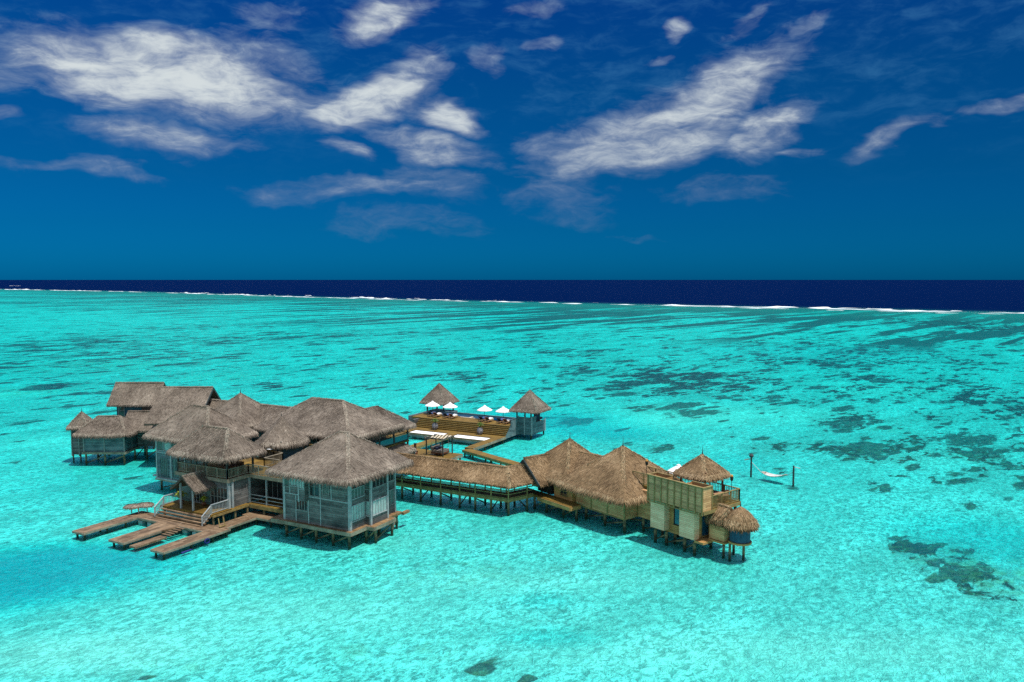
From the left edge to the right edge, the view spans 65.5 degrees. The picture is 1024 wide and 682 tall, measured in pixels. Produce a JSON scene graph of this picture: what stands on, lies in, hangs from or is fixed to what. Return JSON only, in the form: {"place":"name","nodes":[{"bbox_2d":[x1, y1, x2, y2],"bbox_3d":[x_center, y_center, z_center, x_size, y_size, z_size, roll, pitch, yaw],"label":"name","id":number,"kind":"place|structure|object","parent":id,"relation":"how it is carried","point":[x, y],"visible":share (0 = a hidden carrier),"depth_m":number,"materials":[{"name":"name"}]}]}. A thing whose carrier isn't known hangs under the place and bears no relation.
{"place":"outdoors","nodes":[
{"label":"outdoors","id":0,"kind":"place"},
{"bbox_2d":[5,289,991,313],"bbox_3d":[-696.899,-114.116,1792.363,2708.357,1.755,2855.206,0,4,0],"label":"breaking surf","id":1,"kind":"structure","parent":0,"point":[774,307],"depth_m":761.96,"materials":[{"name":"liquid"}]},
{"bbox_2d":[0,280,1023,681],"bbox_3d":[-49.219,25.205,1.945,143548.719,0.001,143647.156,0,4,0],"label":"sea","id":2,"kind":"structure","parent":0,"point":[886,542],"depth_m":93.50,"materials":[{"name":"teal liquid"}]},
{"bbox_2d":[66,408,92,462],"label":"bath hut","id":3,"kind":"object","parent":2,"relation":"on","point":[79,420],"visible":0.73,"depth_m":109.80,"materials":[{"name":"brown wicker"}]},
{"bbox_2d":[72,415,145,464],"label":"cottage","id":4,"kind":"structure","parent":2,"relation":"on","point":[107,434],"depth_m":108.46,"materials":[{"name":"brown wicker"}]},
{"bbox_2d":[106,382,165,448],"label":"gabled house","id":5,"kind":"structure","parent":2,"relation":"on","point":[125,397],"depth_m":118.31,"materials":[{"name":"plant"}]},
{"bbox_2d":[118,407,124,416],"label":"window","id":6,"kind":"structure","parent":5,"relation":"in","point":[121,410],"depth_m":118.21,"materials":[{"name":"clear glass"}]},
{"bbox_2d":[126,410,155,458],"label":"covered passage","id":7,"kind":"object","parent":2,"relation":"on","point":[138,418],"visible":0.41,"depth_m":112.02},
{"bbox_2d":[72,511,282,559],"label":"jetty","id":8,"kind":"object","parent":2,"relation":"on","point":[155,526],"visible":0.95,"depth_m":78.33,"materials":[{"name":"brown wood"}]},
{"bbox_2d":[122,502,153,512],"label":"thatched sunshade","id":9,"kind":"object","parent":8,"relation":"on","point":[144,505],"visible":1,"depth_m":83.34,"materials":[{"name":"beige wicker"}]},
{"bbox_2d":[143,386,220,425],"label":"gabled hall","id":10,"kind":"structure","parent":2,"relation":"on","point":[170,401],"depth_m":109.33,"materials":[{"name":"brown wicker"}]},
{"bbox_2d":[142,404,258,490],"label":"side wing house","id":11,"kind":"structure","parent":2,"relation":"on","point":[170,432],"depth_m":94.41,"materials":[{"name":"brown wicker"}]},
{"bbox_2d":[157,441,163,450],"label":"window","id":12,"kind":"structure","parent":11,"relation":"in","point":[160,447],"depth_m":95.03,"materials":[{"name":"teal glass"}]},
{"bbox_2d":[160,457,168,476],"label":"window","id":13,"kind":"structure","parent":11,"relation":"in","point":[163,461],"depth_m":94.93,"materials":[{"name":"glass"}]},
{"bbox_2d":[163,442,169,451],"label":"window","id":14,"kind":"structure","parent":11,"relation":"in","point":[166,446],"depth_m":94.54,"materials":[{"name":"teal glass"}]},
{"bbox_2d":[172,459,181,478],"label":"window","id":15,"kind":"structure","parent":11,"relation":"in","point":[174,467],"depth_m":94.10,"materials":[{"name":"grey glass"}]},
{"bbox_2d":[207,398,227,408],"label":"covered passage","id":16,"kind":"object","parent":2,"relation":"on","point":[214,403],"visible":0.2,"depth_m":111.10},
{"bbox_2d":[154,424,282,526],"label":"entrance house","id":17,"kind":"structure","parent":2,"relation":"on","point":[234,489],"depth_m":82.96,"materials":[{"name":"grey wicker"}]},
{"bbox_2d":[174,491,187,503],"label":"potted plant","id":18,"kind":"object","parent":17,"relation":"on","point":[178,493],"visible":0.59,"depth_m":83.42,"materials":[{"name":"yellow plant"}]},
{"bbox_2d":[182,486,191,500],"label":"door","id":19,"kind":"structure","parent":17,"relation":"in","point":[188,497],"depth_m":84.69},
{"bbox_2d":[194,492,205,502],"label":"window","id":20,"kind":"structure","parent":17,"relation":"in","point":[196,497],"depth_m":83.90,"materials":[{"name":"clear glass"}]},
{"bbox_2d":[199,496,207,505],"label":"potted plant","id":21,"kind":"object","parent":17,"relation":"on","point":[203,498],"visible":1,"depth_m":82.82,"materials":[{"name":"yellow plant"}]},
{"bbox_2d":[206,490,210,504],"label":"door","id":22,"kind":"structure","parent":17,"relation":"in","point":[208,501],"depth_m":83.23,"materials":[{"name":"black glass"}]},
{"bbox_2d":[210,465,225,474],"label":"bench","id":23,"kind":"object","parent":17,"relation":"on","point":[211,471],"visible":0.63,"depth_m":83.44,"materials":[{"name":"brown wood"}]},
{"bbox_2d":[210,486,226,507],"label":"window","id":24,"kind":"structure","parent":17,"relation":"in","point":[219,494],"depth_m":82.52,"materials":[{"name":"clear glass"}]},
{"bbox_2d":[216,463,238,467],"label":"dining table","id":25,"kind":"object","parent":17,"relation":"on","point":[231,465],"visible":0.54,"depth_m":84.60,"materials":[{"name":"brown wood"}]},
{"bbox_2d":[228,461,243,470],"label":"bench","id":26,"kind":"object","parent":17,"relation":"on","point":[240,463],"visible":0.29,"depth_m":85.69,"materials":[{"name":"brown wood"}]},
{"bbox_2d":[267,480,282,498],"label":"window","id":27,"kind":"structure","parent":17,"relation":"in","point":[275,489],"depth_m":85.41,"materials":[{"name":"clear glass"}]},
{"bbox_2d":[215,389,260,456],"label":"pyramid roof pavilion","id":28,"kind":"structure","parent":2,"relation":"on","point":[242,408],"depth_m":105.50,"materials":[{"name":"brown wicker"}]},
{"bbox_2d":[257,404,290,438],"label":"covered passage","id":29,"kind":"object","parent":2,"relation":"on","point":[268,411],"visible":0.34,"depth_m":105.68},
{"bbox_2d":[255,413,309,459],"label":"stair tower","id":30,"kind":"structure","parent":2,"relation":"on","point":[284,436],"depth_m":91.10,"materials":[{"name":"plant"}]},
{"bbox_2d":[253,397,416,453],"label":"thatched hall","id":31,"kind":"structure","parent":2,"relation":"on","point":[314,420],"depth_m":98.00,"materials":[{"name":"brown wicker"}]},
{"bbox_2d":[264,430,413,549],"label":"overwater house","id":32,"kind":"structure","parent":2,"relation":"on","point":[341,482],"depth_m":76.50,"materials":[{"name":"wicker"}]},
{"bbox_2d":[284,478,288,486],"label":"window","id":33,"kind":"structure","parent":32,"relation":"in","point":[286,480],"depth_m":77.90,"materials":[{"name":"glass"}]},
{"bbox_2d":[289,478,297,486],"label":"window","id":34,"kind":"structure","parent":32,"relation":"in","point":[293,483],"depth_m":77.48,"materials":[{"name":"glass"}]},
{"bbox_2d":[298,479,304,489],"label":"window","id":35,"kind":"structure","parent":32,"relation":"in","point":[300,483],"depth_m":76.27,"materials":[{"name":"teal glass"}]},
{"bbox_2d":[296,499,307,511],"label":"window","id":36,"kind":"structure","parent":32,"relation":"in","point":[300,505],"depth_m":77.14,"materials":[{"name":"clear glass"}]},
{"bbox_2d":[309,481,319,496],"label":"window","id":37,"kind":"structure","parent":32,"relation":"in","point":[314,490],"depth_m":76.24,"materials":[{"name":"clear glass"}]},
{"bbox_2d":[322,483,328,495],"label":"window","id":38,"kind":"structure","parent":32,"relation":"in","point":[325,489],"depth_m":75.58,"materials":[{"name":"teal glass"}]},
{"bbox_2d":[352,486,364,499],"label":"window","id":39,"kind":"structure","parent":32,"relation":"in","point":[359,492],"depth_m":75.49,"materials":[{"name":"glass"}]},
{"bbox_2d":[352,501,364,522],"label":"window","id":40,"kind":"structure","parent":32,"relation":"in","point":[358,510],"depth_m":75.61,"materials":[{"name":"white fabric"}]},
{"bbox_2d":[352,483,364,489],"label":"window","id":41,"kind":"structure","parent":32,"relation":"in","point":[354,487],"depth_m":75.26,"materials":[{"name":"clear glass"}]},
{"bbox_2d":[365,482,368,489],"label":"window","id":42,"kind":"structure","parent":32,"relation":"in","point":[367,483],"depth_m":76.28,"materials":[{"name":"glass"}]},
{"bbox_2d":[365,501,369,516],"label":"window","id":43,"kind":"structure","parent":32,"relation":"in","point":[367,502],"depth_m":76.45,"materials":[{"name":"grey glass"}]},
{"bbox_2d":[372,495,386,515],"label":"window","id":44,"kind":"structure","parent":32,"relation":"in","point":[378,505],"depth_m":77.41,"materials":[{"name":"white fabric"}]},
{"bbox_2d":[372,474,386,488],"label":"window","id":45,"kind":"structure","parent":32,"relation":"in","point":[378,482],"depth_m":77.20,"materials":[{"name":"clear glass"}]},
{"bbox_2d":[388,473,393,481],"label":"window","id":46,"kind":"structure","parent":32,"relation":"in","point":[390,476],"depth_m":79.84,"materials":[{"name":"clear glass"}]},
{"bbox_2d":[389,488,394,505],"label":"window","id":47,"kind":"structure","parent":32,"relation":"in","point":[391,492],"depth_m":80.18,"materials":[{"name":"grey glass"}]},
{"bbox_2d":[388,432,405,437],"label":"connecting walkway","id":48,"kind":"structure","parent":2,"relation":"on","point":[398,433],"depth_m":125.23,"materials":[{"name":"brown wood"}]},
{"bbox_2d":[410,436,446,448],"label":"connecting walkway","id":49,"kind":"structure","parent":2,"relation":"on","point":[422,444],"depth_m":118.61,"materials":[{"name":"brown wood"}]},
{"bbox_2d":[419,383,459,411],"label":"gazebo","id":50,"kind":"object","parent":2,"relation":"on","point":[439,394],"visible":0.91,"depth_m":138.84,"materials":[{"name":"brown wicker"}]},
{"bbox_2d":[416,448,462,459],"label":"swing deck","id":51,"kind":"structure","parent":2,"relation":"on","point":[450,455],"depth_m":110.48,"materials":[{"name":"brown wood"}]},
{"bbox_2d":[424,433,454,456],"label":"canopied daybed","id":52,"kind":"object","parent":51,"relation":"on","point":[436,448],"visible":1,"depth_m":110.16,"materials":[{"name":"beige fabric"}]},
{"bbox_2d":[405,410,515,450],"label":"pool deck","id":53,"kind":"structure","parent":2,"relation":"on","point":[465,424],"depth_m":127.42,"materials":[{"name":"brown wood"}]},
{"bbox_2d":[409,430,445,435],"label":"lounging net","id":54,"kind":"object","parent":53,"relation":"on","point":[423,432],"visible":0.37,"depth_m":126.07,"materials":[{"name":"white fabric"}]},
{"bbox_2d":[425,401,439,411],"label":"parasol","id":55,"kind":"object","parent":53,"relation":"on","point":[432,404],"visible":0.88,"depth_m":134.73,"materials":[{"name":"white fabric"}]},
{"bbox_2d":[431,418,438,429],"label":"potted plant","id":56,"kind":"object","parent":53,"relation":"on","point":[434,425],"visible":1,"depth_m":128.31,"materials":[{"name":"green plant"}]},
{"bbox_2d":[432,412,441,415],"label":"sun lounger","id":57,"kind":"object","parent":53,"relation":"on","point":[436,414],"visible":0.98,"depth_m":132.10,"materials":[{"name":"white fabric"}]},
{"bbox_2d":[442,402,457,407],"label":"parasol","id":58,"kind":"object","parent":53,"relation":"on","point":[449,405],"visible":0.88,"depth_m":133.14,"materials":[{"name":"fabric"}]},
{"bbox_2d":[448,413,457,418],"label":"sun lounger","id":59,"kind":"object","parent":53,"relation":"on","point":[453,415],"visible":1,"depth_m":130.78,"materials":[{"name":"white fabric"}]},
{"bbox_2d":[451,435,489,440],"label":"lounging net","id":60,"kind":"object","parent":53,"relation":"on","point":[469,437],"visible":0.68,"depth_m":122.33,"materials":[{"name":"white fabric"}]},
{"bbox_2d":[477,422,483,434],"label":"potted plant","id":61,"kind":"object","parent":53,"relation":"on","point":[479,430],"visible":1,"depth_m":124.42,"materials":[{"name":"green plant"}]},
{"bbox_2d":[477,405,491,416],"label":"parasol","id":62,"kind":"object","parent":53,"relation":"on","point":[484,408],"visible":0.86,"depth_m":130.04,"materials":[{"name":"fabric"}]},
{"bbox_2d":[484,417,493,422],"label":"sun lounger","id":63,"kind":"object","parent":53,"relation":"on","point":[489,418],"visible":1,"depth_m":127.45,"materials":[{"name":"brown wood"}]},
{"bbox_2d":[495,406,508,412],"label":"parasol","id":64,"kind":"object","parent":53,"relation":"on","point":[503,409],"visible":0.77,"depth_m":128.66,"materials":[{"name":"fabric"}]},
{"bbox_2d":[394,451,535,515],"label":"covered walkway","id":65,"kind":"structure","parent":2,"relation":"on","point":[514,476],"depth_m":88.00,"materials":[{"name":"brown wood"}]},
{"bbox_2d":[462,448,519,465],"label":"connecting walkway","id":66,"kind":"structure","parent":2,"relation":"on","point":[490,457],"depth_m":109.25,"materials":[{"name":"brown wood"}]},
{"bbox_2d":[506,390,550,439],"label":"gazebo","id":67,"kind":"object","parent":2,"relation":"on","point":[530,402],"visible":1,"depth_m":126.21,"materials":[{"name":"beige wicker"}]},
{"bbox_2d":[519,437,601,521],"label":"villa entry pavilion","id":68,"kind":"structure","parent":2,"relation":"on","point":[550,469],"depth_m":86.93,"materials":[{"name":"brown"}]},
{"bbox_2d":[538,485,553,493],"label":"doorway","id":69,"kind":"structure","parent":68,"relation":"in","point":[548,489],"depth_m":88.10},
{"bbox_2d":[560,488,567,496],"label":"window","id":70,"kind":"structure","parent":68,"relation":"in","point":[562,492],"depth_m":85.40,"materials":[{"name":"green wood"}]},
{"bbox_2d":[555,444,684,537],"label":"villa house","id":71,"kind":"structure","parent":2,"relation":"on","point":[609,484],"depth_m":81.64,"materials":[{"name":"brown plant"}]},
{"bbox_2d":[632,466,739,555],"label":"terrace tower","id":72,"kind":"structure","parent":2,"relation":"on","point":[679,508],"depth_m":73.69,"materials":[{"name":"beige wood"}]},
{"bbox_2d":[667,464,680,473],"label":"parasol","id":73,"kind":"object","parent":72,"relation":"on","point":[677,466],"visible":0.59,"depth_m":81.96,"materials":[{"name":"white fabric"}]},
{"bbox_2d":[673,507,678,525],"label":"window","id":74,"kind":"structure","parent":72,"relation":"in","point":[676,512],"depth_m":74.98,"materials":[{"name":"glass"}]},
{"bbox_2d":[672,446,730,491],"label":"rooftop gazebo","id":75,"kind":"object","parent":72,"relation":"on","point":[703,468],"visible":0.99,"depth_m":75.05,"materials":[{"name":"brown plant"}]},
{"bbox_2d":[701,515,708,537],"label":"window","id":76,"kind":"structure","parent":72,"relation":"in","point":[704,526],"depth_m":73.40,"materials":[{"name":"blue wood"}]},
{"bbox_2d":[704,501,758,561],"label":"round shower hut","id":77,"kind":"object","parent":2,"relation":"on","point":[729,525],"visible":0.98,"depth_m":71.34,"materials":[{"name":"brown plant"}]},
{"bbox_2d":[744,454,753,476],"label":"hammock post","id":78,"kind":"object","parent":2,"relation":"on","point":[751,456],"visible":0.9,"depth_m":101.96,"materials":[{"name":"brown wood"}]},
{"bbox_2d":[756,467,790,476],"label":"hammock","id":79,"kind":"object","parent":78,"relation":"hanging from","point":[768,474],"visible":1,"depth_m":100.14,"materials":[{"name":"white fabric"}]},
{"bbox_2d":[792,466,799,486],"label":"hammock post","id":80,"kind":"object","parent":2,"relation":"on","point":[794,467],"visible":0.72,"depth_m":97.36,"materials":[{"name":"brown wood"}]},
{"bbox_2d":[0,0,1023,279],"label":"sky","id":81,"kind":"structure","parent":0,"point":[140,139],"materials":[{"name":"blue"}]}
]}

